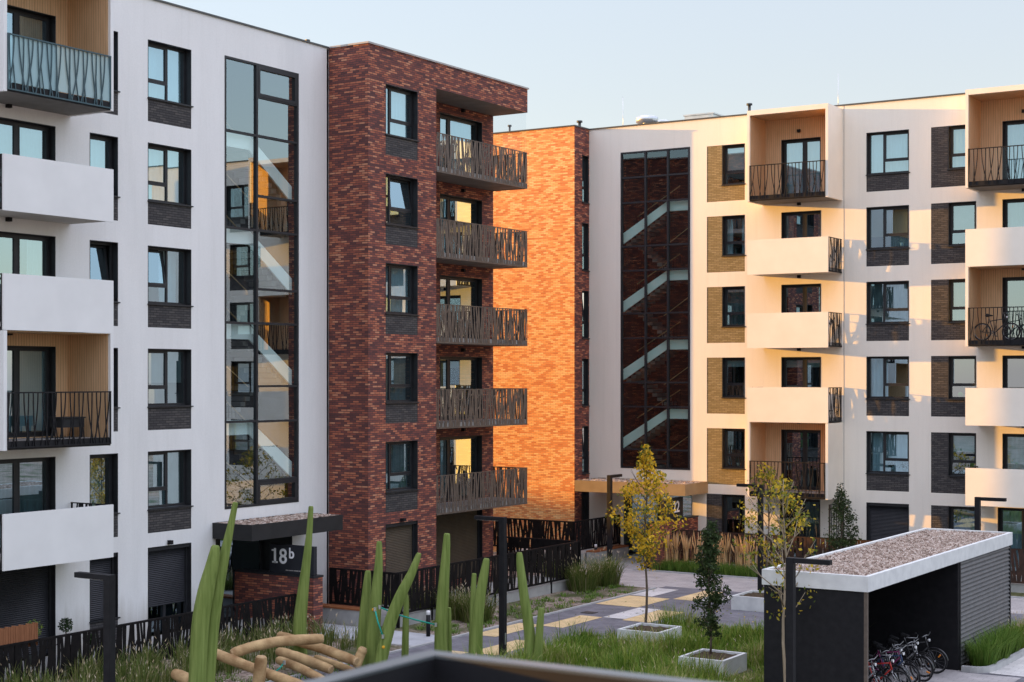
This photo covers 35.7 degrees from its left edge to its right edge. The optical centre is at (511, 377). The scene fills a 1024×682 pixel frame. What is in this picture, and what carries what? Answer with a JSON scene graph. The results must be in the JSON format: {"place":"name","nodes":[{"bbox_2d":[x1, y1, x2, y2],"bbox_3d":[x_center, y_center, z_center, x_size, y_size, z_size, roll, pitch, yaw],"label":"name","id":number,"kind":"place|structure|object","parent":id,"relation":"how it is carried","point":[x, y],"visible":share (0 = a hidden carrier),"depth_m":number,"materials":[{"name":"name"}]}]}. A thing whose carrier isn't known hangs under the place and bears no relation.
{"place":"outdoors","nodes":[
{"label":"outdoors","id":0,"kind":"place"},
{"bbox_2d":[0,0,342,663],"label":"apartment building","id":1,"kind":"structure","parent":0,"point":[164,248],"depth_m":46.70,"materials":[{"name":"paint"}]},
{"bbox_2d":[0,117,55,160],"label":"balcony door","id":2,"kind":"structure","parent":1,"relation":"in","point":[17,137],"depth_m":42.84,"materials":[{"name":"clear glass"}]},
{"bbox_2d":[0,231,55,276],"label":"balcony door","id":3,"kind":"structure","parent":1,"relation":"in","point":[31,254],"depth_m":42.97,"materials":[{"name":"clear glass"}]},
{"bbox_2d":[0,457,55,553],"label":"balcony door","id":4,"kind":"structure","parent":1,"relation":"in","point":[26,484],"depth_m":42.85,"materials":[{"name":"clear glass"}]},
{"bbox_2d":[7,4,55,90],"bbox_3d":[-13.249,-8.630,42.340,0.296,2.420,2.560,0,0,32],"label":"balcony door","id":5,"kind":"structure","parent":1,"relation":"in","point":[20,21],"depth_m":42.94,"materials":[{"name":"black glass"}]},
{"bbox_2d":[7,346,55,437],"bbox_3d":[-13.279,0.380,42.358,0.366,2.440,2.560,0,0,32],"label":"balcony door","id":6,"kind":"structure","parent":1,"relation":"in","point":[29,368],"depth_m":42.94,"materials":[{"name":"clear glass"}]},
{"bbox_2d":[90,132,119,197],"bbox_3d":[-11.599,-5.977,44.910,0.340,1.725,1.130,0,0,32],"label":"window","id":7,"kind":"structure","parent":1,"relation":"in","point":[103,148],"depth_m":45.20,"materials":[{"name":"clear glass"}]},
{"bbox_2d":[90,240,119,302],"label":"window","id":8,"kind":"structure","parent":1,"relation":"in","point":[98,255],"depth_m":45.26,"materials":[{"name":"clear glass"}]},
{"bbox_2d":[90,453,119,513],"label":"window","id":9,"kind":"structure","parent":1,"relation":"in","point":[103,467],"depth_m":45.18,"materials":[{"name":"clear glass"}]},
{"bbox_2d":[147,39,193,107],"bbox_3d":[-10.212,-8.977,47.104,0.340,1.725,1.860,0,0,32],"label":"window","id":10,"kind":"structure","parent":1,"relation":"in","point":[169,66],"depth_m":47.34,"materials":[{"name":"clear glass"}]},
{"bbox_2d":[147,142,193,206],"bbox_3d":[-10.212,-5.977,47.104,0.340,1.725,1.860,0,0,32],"label":"window","id":11,"kind":"structure","parent":1,"relation":"in","point":[169,167],"depth_m":47.33,"materials":[{"name":"clear glass"}]},
{"bbox_2d":[147,245,193,306],"bbox_3d":[-10.361,-2.978,47.198,0.692,1.725,1.860,0,0,32],"label":"window","id":12,"kind":"structure","parent":1,"relation":"in","point":[169,269],"depth_m":47.33,"materials":[{"name":"clear glass"}]},
{"bbox_2d":[147,349,193,407],"bbox_3d":[-10.242,0.023,47.122,0.410,1.725,1.860,0,0,32],"label":"window","id":13,"kind":"structure","parent":1,"relation":"in","point":[169,370],"depth_m":47.33,"materials":[{"name":"clear glass"}]},
{"bbox_2d":[147,449,193,510],"bbox_3d":[-10.212,3.023,47.104,0.340,1.725,1.860,0,0,32],"label":"window","id":14,"kind":"structure","parent":1,"relation":"in","point":[169,472],"depth_m":47.33,"materials":[{"name":"clear glass"}]},
{"bbox_2d":[216,536,291,622],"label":"entrance door","id":15,"kind":"structure","parent":1,"relation":"in","point":[243,554],"depth_m":51.64,"materials":[{"name":"black glass"}]},
{"bbox_2d":[329,41,528,606],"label":"apartment building","id":16,"kind":"structure","parent":0,"point":[416,244],"depth_m":54.82,"materials":[{"name":"red brick"}]},
{"bbox_2d":[385,84,419,141],"bbox_3d":[-3.834,-8.977,54.080,0.340,1.725,1.910,0,0,32],"label":"window","id":17,"kind":"structure","parent":16,"relation":"in","point":[401,103],"depth_m":54.41,"materials":[{"name":"clear glass"}]},
{"bbox_2d":[385,173,419,228],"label":"window","id":18,"kind":"structure","parent":16,"relation":"in","point":[401,205],"depth_m":54.44,"materials":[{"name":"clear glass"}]},
{"bbox_2d":[385,263,419,315],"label":"window","id":19,"kind":"structure","parent":16,"relation":"in","point":[401,279],"depth_m":54.41,"materials":[{"name":"clear glass"}]},
{"bbox_2d":[385,352,419,403],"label":"window","id":20,"kind":"structure","parent":16,"relation":"in","point":[401,368],"depth_m":54.41,"materials":[{"name":"clear glass"}]},
{"bbox_2d":[385,440,419,493],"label":"window","id":21,"kind":"structure","parent":16,"relation":"in","point":[401,456],"depth_m":54.41,"materials":[{"name":"clear glass"}]},
{"bbox_2d":[440,112,481,174],"bbox_3d":[-2.022,-8.610,59.915,0.296,2.340,2.830,0,0,32],"label":"balcony door","id":22,"kind":"structure","parent":16,"relation":"in","point":[452,125],"depth_m":60.18,"materials":[{"name":"clear glass"}]},
{"bbox_2d":[440,194,481,255],"bbox_3d":[-2.022,-5.605,59.915,0.296,2.350,2.830,0,0,32],"label":"balcony door","id":23,"kind":"structure","parent":16,"relation":"in","point":[455,208],"depth_m":60.24,"materials":[{"name":"clear glass"}]},
{"bbox_2d":[440,275,481,338],"bbox_3d":[-2.022,-2.605,59.915,0.296,2.350,2.830,0,0,32],"label":"balcony door","id":24,"kind":"structure","parent":16,"relation":"in","point":[454,290],"depth_m":60.28,"materials":[{"name":"clear glass"}]},
{"bbox_2d":[440,356,481,419],"bbox_3d":[-2.022,0.400,59.915,0.296,2.360,2.830,0,0,32],"label":"balcony door","id":25,"kind":"structure","parent":16,"relation":"in","point":[455,372],"depth_m":60.23,"materials":[{"name":"clear glass"}]},
{"bbox_2d":[440,435,481,501],"bbox_3d":[-2.022,3.415,59.915,0.296,2.390,2.830,0,0,32],"label":"balcony door","id":26,"kind":"structure","parent":16,"relation":"in","point":[461,454],"depth_m":60.24,"materials":[{"name":"clear glass"}]},
{"bbox_2d":[8,428,969,681],"bbox_3d":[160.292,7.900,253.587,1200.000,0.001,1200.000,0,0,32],"label":"ground","id":27,"kind":"structure","parent":0,"point":[244,674],"depth_m":54.12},
{"bbox_2d":[74,571,114,681],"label":"street lamp","id":28,"kind":"object","parent":27,"relation":"on","point":[108,627],"visible":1,"depth_m":32.01,"materials":[{"name":"black metal"}]},
{"bbox_2d":[0,593,296,681],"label":"garden fence","id":29,"kind":"object","parent":27,"relation":"on","point":[69,648],"visible":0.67,"depth_m":43.24,"materials":[{"name":"metal"}]},
{"bbox_2d":[0,622,37,650],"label":"bamboo screen","id":30,"kind":"object","parent":29,"relation":"attached to","point":[18,633],"visible":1,"depth_m":40.16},
{"bbox_2d":[0,609,357,681],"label":"fountain grass","id":31,"kind":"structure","parent":27,"relation":"on","point":[146,667],"depth_m":42.40,"materials":[{"name":"plant"}]},
{"bbox_2d":[188,545,219,681],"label":"climbing post","id":32,"kind":"object","parent":27,"relation":"on","point":[200,632],"visible":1,"depth_m":37.84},
{"bbox_2d":[206,502,237,681],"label":"climbing post","id":33,"kind":"object","parent":27,"relation":"on","point":[215,616],"visible":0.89,"depth_m":38.18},
{"bbox_2d":[234,568,323,633],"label":"brick wall","id":34,"kind":"structure","parent":27,"relation":"on","point":[254,584],"depth_m":49.74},
{"bbox_2d":[270,543,316,575],"bbox_3d":[-6.813,5.668,49.468,1.780,0.895,0.170,0,0,32],"label":"house number sign","id":35,"kind":"object","parent":34,"relation":"on","point":[285,558],"visible":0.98,"depth_m":49.45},
{"bbox_2d":[293,506,312,666],"bbox_3d":[-5.668,5.840,42.983,0.500,4.721,0.407,0,0,32],"label":"climbing post","id":36,"kind":"object","parent":27,"relation":"on","point":[300,619],"visible":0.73,"depth_m":42.89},
{"bbox_2d":[276,631,359,665],"bbox_3d":[-5.137,7.191,42.248,2.848,0.649,0.349,0,0,36],"label":"climbing log","id":37,"kind":"object","parent":36,"relation":"attached to","point":[337,654],"visible":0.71,"depth_m":41.87,"materials":[{"name":"brown wood"}]},
{"bbox_2d":[323,603,359,626],"bbox_3d":[-5.727,7.620,51.158,2.850,0.560,0.428,0,0,32],"label":"concrete bench","id":38,"kind":"object","parent":27,"relation":"on","point":[348,614],"visible":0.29,"depth_m":50.78,"materials":[{"name":"grey concrete"}]},
{"bbox_2d":[324,623,433,645],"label":"entrance path","id":39,"kind":"structure","parent":27,"relation":"on","point":[417,638],"depth_m":48.44,"materials":[{"name":"concrete"}]},
{"bbox_2d":[215,584,633,681],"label":"weeds","id":40,"kind":"object","parent":27,"relation":"on","point":[586,597],"visible":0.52,"depth_m":54.49,"materials":[{"name":"green plant"}]},
{"bbox_2d":[329,536,580,627],"bbox_3d":[-2.075,7.018,55.953,3.750,1.764,11.566,0,0,32],"label":"garden fence","id":41,"kind":"object","parent":27,"relation":"on","point":[535,554],"visible":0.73,"depth_m":53.71,"materials":[{"name":"metal"}]},
{"bbox_2d":[434,585,498,622],"bbox_3d":[-1.279,7.308,51.429,2.498,1.185,2.646,0,0,32],"label":"fountain grass clump","id":42,"kind":"object","parent":27,"relation":"on","point":[465,613],"visible":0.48,"depth_m":51.14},
{"bbox_2d":[4,547,1023,681],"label":"terrace","id":43,"kind":"structure","parent":27,"relation":"on","point":[541,590],"depth_m":55.75,"materials":[{"name":"concrete"}]},
{"bbox_2d":[493,120,589,551],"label":"apartment building","id":44,"kind":"structure","parent":27,"relation":"on","point":[547,210],"depth_m":70.59,"materials":[{"name":"orange brick"}]},
{"bbox_2d":[493,514,620,560],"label":"garden fence","id":45,"kind":"object","parent":27,"relation":"on","point":[539,529],"visible":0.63,"depth_m":67.55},
{"bbox_2d":[554,555,610,591],"bbox_3d":[2.437,7.226,59.062,2.867,1.349,2.462,0,0,4],"label":"fountain grass clump","id":46,"kind":"object","parent":27,"relation":"on","point":[581,579],"visible":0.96,"depth_m":58.53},
{"bbox_2d":[570,548,633,586],"bbox_3d":[3.645,7.204,60.479,2.582,1.392,3.077,0,0,32],"label":"fountain grass clump","id":47,"kind":"object","parent":27,"relation":"on","point":[612,576],"visible":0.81,"depth_m":60.05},
{"bbox_2d":[586,544,628,563],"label":"concrete bench","id":48,"kind":"object","parent":27,"relation":"on","point":[620,549],"visible":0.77,"depth_m":68.42,"materials":[{"name":"grey concrete"}]},
{"bbox_2d":[266,569,1023,681],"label":"kerb","id":49,"kind":"structure","parent":27,"relation":"on","point":[467,633],"depth_m":54.05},
{"bbox_2d":[739,479,823,681],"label":"maple tree","id":50,"kind":"object","parent":27,"relation":"on","point":[787,498],"visible":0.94,"depth_m":37.36,"materials":[{"name":"yellow plant"}]},
{"bbox_2d":[575,84,1023,575],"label":"apartment building","id":51,"kind":"structure","parent":27,"relation":"on","point":[766,288],"depth_m":64.53,"materials":[{"name":"beige paint"}]},
{"bbox_2d":[721,357,744,397],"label":"window","id":52,"kind":"structure","parent":51,"relation":"in","point":[732,361],"depth_m":67.42,"materials":[{"name":"black glass"}]},
{"bbox_2d":[721,143,745,185],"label":"window","id":53,"kind":"structure","parent":51,"relation":"in","point":[733,155],"depth_m":67.42,"materials":[{"name":"clear glass"}]},
{"bbox_2d":[721,215,745,256],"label":"window","id":54,"kind":"structure","parent":51,"relation":"in","point":[727,221],"depth_m":67.47,"materials":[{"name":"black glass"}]},
{"bbox_2d":[721,428,745,469],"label":"window","id":55,"kind":"structure","parent":51,"relation":"in","point":[725,453],"depth_m":67.40,"materials":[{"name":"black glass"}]},
{"bbox_2d":[722,286,745,326],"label":"window","id":56,"kind":"structure","parent":51,"relation":"in","point":[733,297],"depth_m":67.48,"materials":[{"name":"clear glass"}]},
{"bbox_2d":[780,498,819,556],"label":"terrace door","id":57,"kind":"structure","parent":51,"relation":"in","point":[814,511],"depth_m":65.66,"materials":[{"name":"black glass"}]},
{"bbox_2d":[781,137,820,193],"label":"balcony door","id":58,"kind":"structure","parent":51,"relation":"in","point":[803,149],"depth_m":65.94,"materials":[{"name":"clear glass"}]},
{"bbox_2d":[781,210,820,238],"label":"balcony door","id":59,"kind":"structure","parent":51,"relation":"in","point":[787,218],"depth_m":65.95,"materials":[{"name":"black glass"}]},
{"bbox_2d":[781,284,820,312],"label":"balcony door","id":60,"kind":"structure","parent":51,"relation":"in","point":[805,286],"depth_m":65.69,"materials":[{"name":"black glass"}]},
{"bbox_2d":[781,357,820,386],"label":"balcony door","id":61,"kind":"structure","parent":51,"relation":"in","point":[805,362],"depth_m":65.76,"materials":[{"name":"black glass"}]},
{"bbox_2d":[781,429,820,490],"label":"balcony door","id":62,"kind":"structure","parent":51,"relation":"in","point":[783,432],"depth_m":65.66,"materials":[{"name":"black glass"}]},
{"bbox_2d":[866,129,909,175],"bbox_3d":[15.139,-8.977,63.722,1.820,1.725,0.545,0,0,32],"label":"window","id":63,"kind":"structure","parent":51,"relation":"in","point":[887,152],"depth_m":63.89,"materials":[{"name":"clear glass"}]},
{"bbox_2d":[866,205,909,249],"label":"window","id":64,"kind":"structure","parent":51,"relation":"in","point":[884,221],"depth_m":63.83,"materials":[{"name":"clear glass"}]},
{"bbox_2d":[866,281,909,324],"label":"window","id":65,"kind":"structure","parent":51,"relation":"in","point":[887,302],"depth_m":63.89,"materials":[{"name":"clear glass"}]},
{"bbox_2d":[866,356,909,399],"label":"window","id":66,"kind":"structure","parent":51,"relation":"in","point":[880,384],"depth_m":64.06,"materials":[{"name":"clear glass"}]},
{"bbox_2d":[866,431,909,474],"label":"window","id":67,"kind":"structure","parent":51,"relation":"in","point":[887,446],"depth_m":63.88,"materials":[{"name":"clear glass"}]},
{"bbox_2d":[947,125,964,169],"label":"window","id":68,"kind":"structure","parent":51,"relation":"in","point":[956,133],"depth_m":62.40,"materials":[{"name":"clear glass"}]},
{"bbox_2d":[947,279,964,322],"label":"window","id":69,"kind":"structure","parent":51,"relation":"in","point":[956,287],"depth_m":62.40,"materials":[{"name":"clear glass"}]},
{"bbox_2d":[948,506,973,529],"bbox_3d":[17.666,6.315,62.151,1.090,2.570,0.501,0,0,32],"label":"terrace door","id":70,"kind":"structure","parent":51,"relation":"in","point":[959,517],"depth_m":62.37,"materials":[{"name":"clear glass"}]},
{"bbox_2d":[947,201,975,246],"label":"window","id":71,"kind":"structure","parent":51,"relation":"in","point":[961,215],"depth_m":62.26,"materials":[{"name":"clear glass"}]},
{"bbox_2d":[947,356,975,399],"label":"window","id":72,"kind":"structure","parent":51,"relation":"in","point":[951,383],"depth_m":62.24,"materials":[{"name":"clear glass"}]},
{"bbox_2d":[947,433,975,476],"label":"window","id":73,"kind":"structure","parent":51,"relation":"in","point":[957,442],"depth_m":62.24,"materials":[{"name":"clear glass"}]},
{"bbox_2d":[998,507,1023,574],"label":"terrace door","id":74,"kind":"structure","parent":51,"relation":"in","point":[1009,519],"depth_m":61.26,"materials":[{"name":"clear glass"}]},
{"bbox_2d":[1002,120,1023,178],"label":"balcony door","id":75,"kind":"structure","parent":51,"relation":"in","point":[1012,131],"depth_m":61.25,"materials":[{"name":"clear glass"}]},
{"bbox_2d":[1002,198,1023,227],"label":"balcony door","id":76,"kind":"structure","parent":51,"relation":"in","point":[1012,209],"depth_m":61.25,"materials":[{"name":"clear glass"}]},
{"bbox_2d":[1002,277,1023,339],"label":"balcony door","id":77,"kind":"structure","parent":51,"relation":"in","point":[1012,287],"depth_m":61.25,"materials":[{"name":"clear glass"}]},
{"bbox_2d":[1002,434,1023,469],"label":"balcony door","id":78,"kind":"structure","parent":51,"relation":"in","point":[1012,444],"depth_m":61.26,"materials":[{"name":"clear glass"}]},
{"bbox_2d":[786,557,831,681],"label":"street lamp","id":79,"kind":"object","parent":27,"relation":"on","point":[791,562],"visible":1,"depth_m":35.07,"materials":[{"name":"black metal"}]},
{"bbox_2d":[672,529,1023,583],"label":"garden fence","id":80,"kind":"object","parent":27,"relation":"on","point":[821,549],"visible":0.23,"depth_m":63.21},
{"bbox_2d":[303,650,712,681],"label":"balcony railing","id":81,"kind":"object","parent":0,"point":[433,666],"visible":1,"depth_m":2.50,"materials":[{"name":"black metal"}]},
{"bbox_2d":[163,0,1023,307],"label":"sky","id":82,"kind":"structure","parent":0,"point":[598,63],"materials":[{"name":"blue"}]},
{"bbox_2d":[295,586,1023,681],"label":"path","id":83,"kind":"structure","parent":0,"point":[598,624],"depth_m":51.85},
{"bbox_2d":[217,649,302,681],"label":"climbing log","id":84,"kind":"object","parent":83,"relation":"on","point":[242,663],"visible":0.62,"depth_m":39.94,"materials":[{"name":"brown wood"}]},
{"bbox_2d":[230,634,323,656],"bbox_3d":[-6.054,6.908,40.980,2.413,0.518,0.328,0,0,-18],"label":"climbing log","id":85,"kind":"object","parent":84,"relation":"on","point":[272,642],"visible":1,"depth_m":40.89,"materials":[{"name":"brown wood"}]},
{"bbox_2d":[275,647,333,673],"bbox_3d":[-5.497,7.490,42.100,1.912,0.533,0.294,0,0,32],"label":"climbing log","id":86,"kind":"object","parent":83,"relation":"on","point":[311,662],"visible":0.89,"depth_m":41.94,"materials":[{"name":"brown wood"}]},
{"bbox_2d":[356,570,370,666],"bbox_3d":[-3.983,6.681,42.497,0.434,3.038,0.304,0,0,2],"label":"climbing post","id":87,"kind":"object","parent":83,"relation":"on","point":[363,614],"visible":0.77,"depth_m":42.40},
{"bbox_2d":[365,541,382,665],"bbox_3d":[-3.661,6.264,41.990,0.437,3.871,0.391,0,0,32],"label":"climbing post","id":88,"kind":"object","parent":83,"relation":"on","point":[372,634],"visible":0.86,"depth_m":41.87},
{"bbox_2d":[373,552,420,663],"bbox_3d":[-3.037,6.386,41.488,1.335,3.629,0.360,0,0,0],"label":"climbing post","id":89,"kind":"object","parent":83,"relation":"on","point":[389,625],"visible":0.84,"depth_m":41.38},
{"bbox_2d":[434,533,449,651],"bbox_3d":[-1.875,6.183,42.490,0.401,4.035,0.361,0,0,32],"label":"climbing post","id":90,"kind":"object","parent":83,"relation":"on","point":[441,633],"visible":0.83,"depth_m":42.38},
{"bbox_2d":[474,515,506,654],"bbox_3d":[-0.615,5.940,45.533,1.032,3.920,0.170,0,0,32],"label":"street lamp","id":91,"kind":"object","parent":83,"relation":"on","point":[502,578],"visible":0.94,"depth_m":45.25,"materials":[{"name":"black metal"}]},
{"bbox_2d":[452,591,722,654],"bbox_3d":[7.286,7.887,48.069,15.250,0.001,18.650,0,0,32],"label":"paving patch","id":92,"kind":"object","parent":83,"relation":"on","point":[634,601],"visible":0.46,"depth_m":52.01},
{"bbox_2d":[731,590,763,611],"bbox_3d":[8.540,7.660,54.404,1.500,0.480,1.700,0,0,32],"label":"tree planter","id":93,"kind":"object","parent":83,"relation":"on","point":[751,600],"visible":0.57,"depth_m":53.86,"materials":[{"name":"concrete"}]},
{"bbox_2d":[732,462,802,567],"bbox_3d":[8.881,5.209,55.103,2.805,4.588,2.591,0,0,32],"label":"maple tree","id":94,"kind":"object","parent":93,"relation":"in","point":[768,474],"visible":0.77,"depth_m":55.09,"materials":[{"name":"yellow plant"}]},
{"bbox_2d":[961,648,1023,672],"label":"bed kerb","id":95,"kind":"structure","parent":83,"relation":"on","point":[1013,657],"depth_m":42.72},
{"bbox_2d":[574,638,763,677],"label":"meadow ground","id":96,"kind":"structure","parent":0,"point":[748,670],"depth_m":42.87,"materials":[{"name":"plant"}]},
{"bbox_2d":[470,558,488,655],"bbox_3d":[-0.857,6.486,41.997,0.523,3.428,0.351,0,0,2],"label":"climbing post","id":97,"kind":"object","parent":96,"relation":"on","point":[477,619],"visible":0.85,"depth_m":41.88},
{"bbox_2d":[516,552,534,660],"bbox_3d":[0.410,6.411,42.006,0.591,3.578,0.313,0,0,2],"label":"climbing post","id":98,"kind":"object","parent":96,"relation":"on","point":[528,627],"visible":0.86,"depth_m":41.89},
{"bbox_2d":[617,622,681,643],"bbox_3d":[4.083,7.660,47.166,1.380,0.480,1.500,0,0,32],"label":"tree planter","id":99,"kind":"object","parent":96,"relation":"on","point":[646,626],"visible":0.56,"depth_m":47.03,"materials":[{"name":"concrete"}]},
{"bbox_2d":[605,442,687,622],"bbox_3d":[4.096,4.689,48.237,2.391,5.627,2.226,0,0,32],"label":"maple tree","id":100,"kind":"object","parent":99,"relation":"in","point":[640,537],"visible":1,"depth_m":47.99,"materials":[{"name":"yellow plant"}]},
{"bbox_2d":[449,598,871,681],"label":"tall grass","id":101,"kind":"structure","parent":96,"relation":"on","point":[652,657],"depth_m":43.72,"materials":[{"name":"plant"}]},
{"bbox_2d":[678,648,746,676],"bbox_3d":[5.374,7.660,42.564,1.320,0.480,1.500,0,0,32],"label":"tree planter","id":102,"kind":"object","parent":96,"relation":"on","point":[736,661],"visible":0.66,"depth_m":42.43,"materials":[{"name":"concrete"}]},
{"bbox_2d":[689,520,733,653],"bbox_3d":[5.323,5.673,43.047,1.252,3.657,1.067,0,0,-43],"label":"hornbeam tree","id":103,"kind":"object","parent":102,"relation":"on","point":[710,546],"visible":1,"depth_m":42.98,"materials":[{"name":"green plant"}]},
{"bbox_2d":[533,558,1023,681],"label":"plaza","id":104,"kind":"structure","parent":0,"point":[632,577],"depth_m":60.32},
{"bbox_2d":[607,474,621,560],"bbox_3d":[4.209,5.940,65.097,0.182,3.920,1.020,0,0,32],"label":"street lamp","id":105,"kind":"object","parent":104,"relation":"on","point":[609,504],"visible":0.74,"depth_m":64.67,"materials":[{"name":"black metal"}]},
{"bbox_2d":[650,515,698,569],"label":"brick wall","id":106,"kind":"structure","parent":104,"relation":"on","point":[692,521],"depth_m":65.77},
{"bbox_2d":[736,483,763,590],"bbox_3d":[8.817,5.925,58.902,1.032,3.950,0.170,0,0,32],"label":"street lamp","id":107,"kind":"object","parent":104,"relation":"on","point":[760,502],"visible":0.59,"depth_m":58.62,"materials":[{"name":"black metal"}]},
{"bbox_2d":[762,528,1012,681],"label":"bicycle shelter","id":108,"kind":"object","parent":104,"relation":"on","point":[949,589],"visible":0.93,"depth_m":42.84,"materials":[{"name":"black metal"}]},
{"bbox_2d":[605,588,1023,676],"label":"paving patch","id":109,"kind":"object","parent":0,"point":[1015,668],"visible":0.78,"depth_m":52.42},
{"bbox_2d":[745,576,1023,596],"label":"reed bed","id":110,"kind":"object","parent":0,"point":[1017,594],"visible":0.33,"depth_m":57.79,"materials":[{"name":"plant"}]},
{"bbox_2d":[647,556,771,576],"bbox_3d":[11.773,7.606,61.594,14.814,0.587,1.975,0,0,32],"label":"ground cover","id":111,"kind":"object","parent":110,"relation":"on","point":[730,569],"visible":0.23,"depth_m":63.90,"materials":[{"name":"green plant"}]},
{"bbox_2d":[822,483,861,552],"bbox_3d":[12.581,5.963,60.923,1.552,3.878,1.514,0,0,32],"label":"hornbeam tree","id":112,"kind":"object","parent":110,"relation":"on","point":[842,502],"visible":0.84,"depth_m":60.89,"materials":[{"name":"green plant"}]},
{"label":"planting bed","id":113,"kind":"structure","parent":0,"visible":0},
{"bbox_2d":[961,631,1011,665],"bbox_3d":[12.746,7.343,43.097,1.828,0.934,1.816,0,0,32],"label":"bed grass clump","id":114,"kind":"object","parent":113,"relation":"on","point":[981,654],"visible":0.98,"depth_m":42.95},
{"bbox_2d":[974,624,1023,660],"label":"bed grass clump","id":115,"kind":"object","parent":113,"relation":"on","point":[1007,645],"visible":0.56,"depth_m":43.81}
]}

